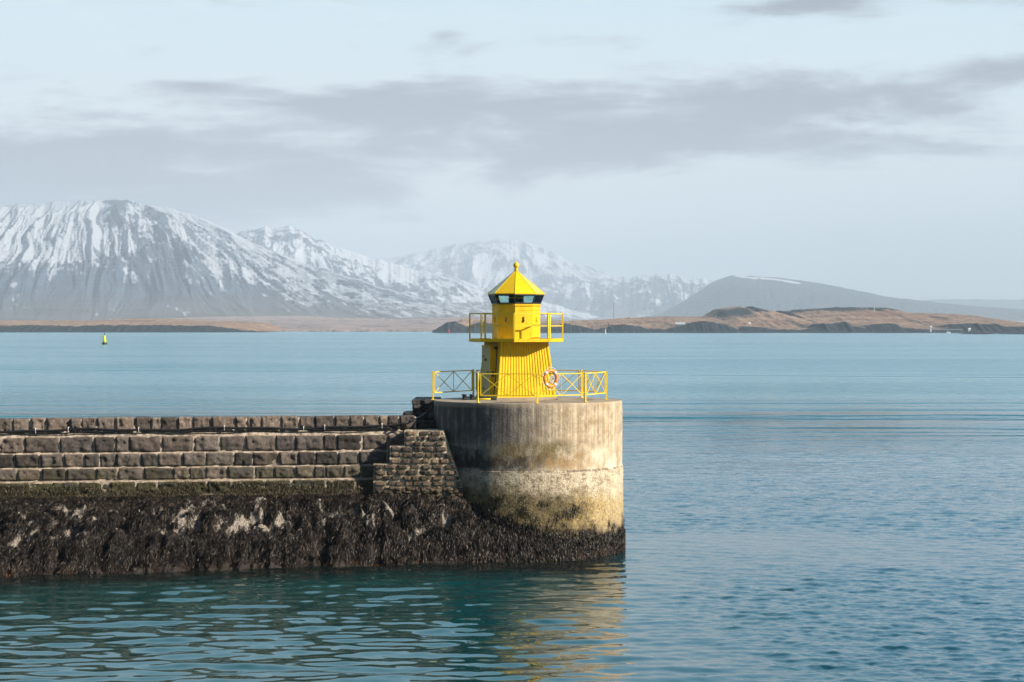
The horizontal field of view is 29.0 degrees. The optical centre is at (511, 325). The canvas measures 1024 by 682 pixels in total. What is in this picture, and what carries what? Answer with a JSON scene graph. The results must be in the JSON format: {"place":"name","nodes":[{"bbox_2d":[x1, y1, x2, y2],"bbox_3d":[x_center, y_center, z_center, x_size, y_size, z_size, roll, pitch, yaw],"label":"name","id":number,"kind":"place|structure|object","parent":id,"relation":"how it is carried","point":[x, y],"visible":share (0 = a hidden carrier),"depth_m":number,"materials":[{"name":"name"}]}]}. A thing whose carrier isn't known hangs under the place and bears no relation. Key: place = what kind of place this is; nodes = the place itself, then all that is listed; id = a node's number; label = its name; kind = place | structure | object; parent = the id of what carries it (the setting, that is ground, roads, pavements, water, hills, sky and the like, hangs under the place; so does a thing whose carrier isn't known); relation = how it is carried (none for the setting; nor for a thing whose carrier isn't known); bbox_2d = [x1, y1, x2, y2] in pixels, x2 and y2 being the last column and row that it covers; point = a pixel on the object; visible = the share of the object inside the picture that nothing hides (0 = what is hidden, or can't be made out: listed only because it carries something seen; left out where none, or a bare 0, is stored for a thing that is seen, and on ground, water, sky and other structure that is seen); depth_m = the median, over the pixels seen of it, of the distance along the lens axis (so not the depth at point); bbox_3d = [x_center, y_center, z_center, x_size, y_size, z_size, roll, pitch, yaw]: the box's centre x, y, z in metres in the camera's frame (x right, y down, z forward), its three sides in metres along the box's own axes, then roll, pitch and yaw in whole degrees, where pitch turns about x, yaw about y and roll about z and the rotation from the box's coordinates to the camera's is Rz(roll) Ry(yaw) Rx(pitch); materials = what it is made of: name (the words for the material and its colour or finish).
{"place":"outdoors","nodes":[
{"label":"outdoors","id":0,"kind":"place"},
{"bbox_2d":[0,318,284,331],"bbox_3d":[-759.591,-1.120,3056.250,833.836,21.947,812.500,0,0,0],"label":"island","id":1,"kind":"structure","parent":0,"point":[153,325],"depth_m":2733.68,"materials":[{"name":"brown plant"}]},
{"bbox_2d":[0,199,588,320],"bbox_3d":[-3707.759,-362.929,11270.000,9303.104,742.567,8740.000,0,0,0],"label":"snowy mountain","id":2,"kind":"structure","parent":0,"point":[87,260],"depth_m":8959.41,"materials":[{"name":"white snow"}]},
{"bbox_2d":[166,316,551,331],"bbox_3d":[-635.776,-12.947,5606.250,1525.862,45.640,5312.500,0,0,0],"label":"lowland","id":3,"kind":"structure","parent":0,"point":[309,324],"depth_m":5205.42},
{"bbox_2d":[236,225,597,319],"bbox_3d":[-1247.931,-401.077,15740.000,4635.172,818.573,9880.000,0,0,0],"label":"snowy ridge","id":4,"kind":"structure","parent":0,"point":[297,244],"depth_m":14469.16,"materials":[{"name":"white snow"}]},
{"bbox_2d":[382,239,629,297],"bbox_3d":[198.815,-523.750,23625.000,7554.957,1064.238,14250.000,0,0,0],"label":"snowy mountain","id":5,"kind":"structure","parent":0,"point":[486,264],"depth_m":21911.25,"materials":[{"name":"white snow"}]},
{"bbox_2d":[0,332,1023,681],"bbox_3d":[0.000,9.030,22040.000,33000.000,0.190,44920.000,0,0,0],"label":"water","id":6,"kind":"structure","parent":0,"point":[822,506],"depth_m":82.05,"materials":[{"name":"blue liquid"}]},
{"bbox_2d":[0,397,440,497],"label":"stone pier","id":7,"kind":"structure","parent":6,"relation":"in","point":[129,460],"depth_m":77.12,"materials":[{"name":"grey stone"}]},
{"bbox_2d":[0,402,433,433],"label":"stone parapet","id":8,"kind":"object","parent":7,"relation":"attached to","point":[209,427],"visible":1,"depth_m":77.30,"materials":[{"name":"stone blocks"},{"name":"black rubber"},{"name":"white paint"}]},
{"bbox_2d":[0,494,597,576],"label":"rubble slope","id":9,"kind":"structure","parent":7,"relation":"in","point":[237,525],"depth_m":74.67,"materials":[{"name":"grey stone"}]},
{"bbox_2d":[0,479,372,498],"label":"seaweed","id":10,"kind":"object","parent":9,"relation":"on","point":[175,490],"visible":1,"depth_m":76.57,"materials":[{"name":"brown plant"}]},
{"bbox_2d":[0,493,594,576],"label":"seaweed","id":11,"kind":"object","parent":9,"relation":"on","point":[505,544],"visible":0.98,"depth_m":75.03,"materials":[{"name":"brown plant"}]},
{"bbox_2d":[373,428,464,497],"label":"stepped buttress","id":12,"kind":"structure","parent":7,"relation":"attached to","point":[422,461],"depth_m":77.24,"materials":[{"name":"grey stone"}]},
{"bbox_2d":[433,397,622,556],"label":"round bastion","id":13,"kind":"object","parent":6,"relation":"in","point":[568,450],"visible":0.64,"depth_m":76.59,"materials":[{"name":"concrete"}]},
{"bbox_2d":[462,394,474,399],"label":"mooring bitts","id":14,"kind":"object","parent":13,"relation":"on","point":[464,396],"visible":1,"depth_m":79.83,"materials":[{"name":"metal"}]},
{"bbox_2d":[469,261,562,399],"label":"lighthouse","id":15,"kind":"object","parent":13,"relation":"on","point":[515,343],"visible":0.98,"depth_m":80.13,"materials":[{"name":"metal"}]},
{"bbox_2d":[482,347,489,394],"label":"door","id":16,"kind":"structure","parent":15,"relation":"in","point":[485,350],"depth_m":80.59,"materials":[{"name":"paint"}]},
{"bbox_2d":[488,294,543,303],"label":"window frame","id":17,"kind":"structure","parent":15,"relation":"in","point":[494,298],"depth_m":80.43,"materials":[{"name":"metal"}]},
{"bbox_2d":[431,369,607,402],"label":"guard railing","id":18,"kind":"object","parent":13,"relation":"on","point":[582,389],"visible":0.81,"depth_m":78.30,"materials":[{"name":"yellow metal"}]},
{"bbox_2d":[542,367,559,389],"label":"lifebuoy","id":19,"kind":"object","parent":18,"relation":"hanging from","point":[545,373],"visible":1,"depth_m":76.69,"materials":[{"name":"orange plastic"}]},
{"bbox_2d":[462,485,624,543],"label":"seaweed","id":20,"kind":"object","parent":13,"relation":"attached to","point":[574,509],"visible":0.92,"depth_m":76.36,"materials":[{"name":"brown plant"}]},
{"bbox_2d":[467,499,625,556],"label":"seaweed","id":21,"kind":"object","parent":13,"relation":"attached to","point":[609,545],"visible":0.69,"depth_m":76.64,"materials":[{"name":"brown plant"}]},
{"bbox_2d":[932,329,962,332],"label":"wooden jetty","id":22,"kind":"object","parent":6,"relation":"in","point":[947,329],"visible":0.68,"depth_m":2393.90,"materials":[{"name":"wood"}]},
{"bbox_2d":[961,330,1023,333],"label":"reef","id":23,"kind":"object","parent":6,"relation":"in","point":[987,332],"visible":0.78,"depth_m":2098.45},
{"bbox_2d":[0,0,1023,298],"label":"sky","id":24,"kind":"structure","parent":0,"point":[870,146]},
{"bbox_2d":[526,273,713,316],"bbox_3d":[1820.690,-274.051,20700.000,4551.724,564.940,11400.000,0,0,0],"label":"snowy hills","id":25,"kind":"structure","parent":0,"point":[641,296],"depth_m":18466.00,"materials":[{"name":"grey snow"}]},
{"bbox_2d":[432,306,1023,332],"bbox_3d":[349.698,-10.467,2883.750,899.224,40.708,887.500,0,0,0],"label":"island","id":26,"kind":"structure","parent":0,"point":[735,319],"depth_m":2713.70,"materials":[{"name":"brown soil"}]},
{"bbox_2d":[675,322,684,326],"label":"boathouse","id":27,"kind":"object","parent":26,"relation":"on","point":[677,324],"visible":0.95,"depth_m":2517.59,"materials":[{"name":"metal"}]},
{"bbox_2d":[588,317,1023,322],"bbox_3d":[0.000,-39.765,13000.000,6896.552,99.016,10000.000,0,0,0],"label":"coastal plain","id":28,"kind":"structure","parent":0,"point":[601,318],"depth_m":13876.76,"materials":[{"name":"brown soil"}]},
{"bbox_2d":[647,275,1023,320],"bbox_3d":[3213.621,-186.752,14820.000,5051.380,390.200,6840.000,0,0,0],"label":"table hill","id":29,"kind":"structure","parent":0,"point":[775,294],"depth_m":13538.82,"materials":[{"name":"grey stone"}]},
{"bbox_2d":[903,294,1023,299],"bbox_3d":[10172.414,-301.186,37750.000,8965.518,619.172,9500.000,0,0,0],"label":"snowy range","id":30,"kind":"structure","parent":0,"point":[958,296],"depth_m":37411.52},
{"bbox_2d":[920,299,1023,308],"bbox_3d":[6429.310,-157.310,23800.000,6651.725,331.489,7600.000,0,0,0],"label":"headland","id":31,"kind":"structure","parent":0,"point":[1015,304],"depth_m":23274.28,"materials":[{"name":"grey stone"}]}
]}

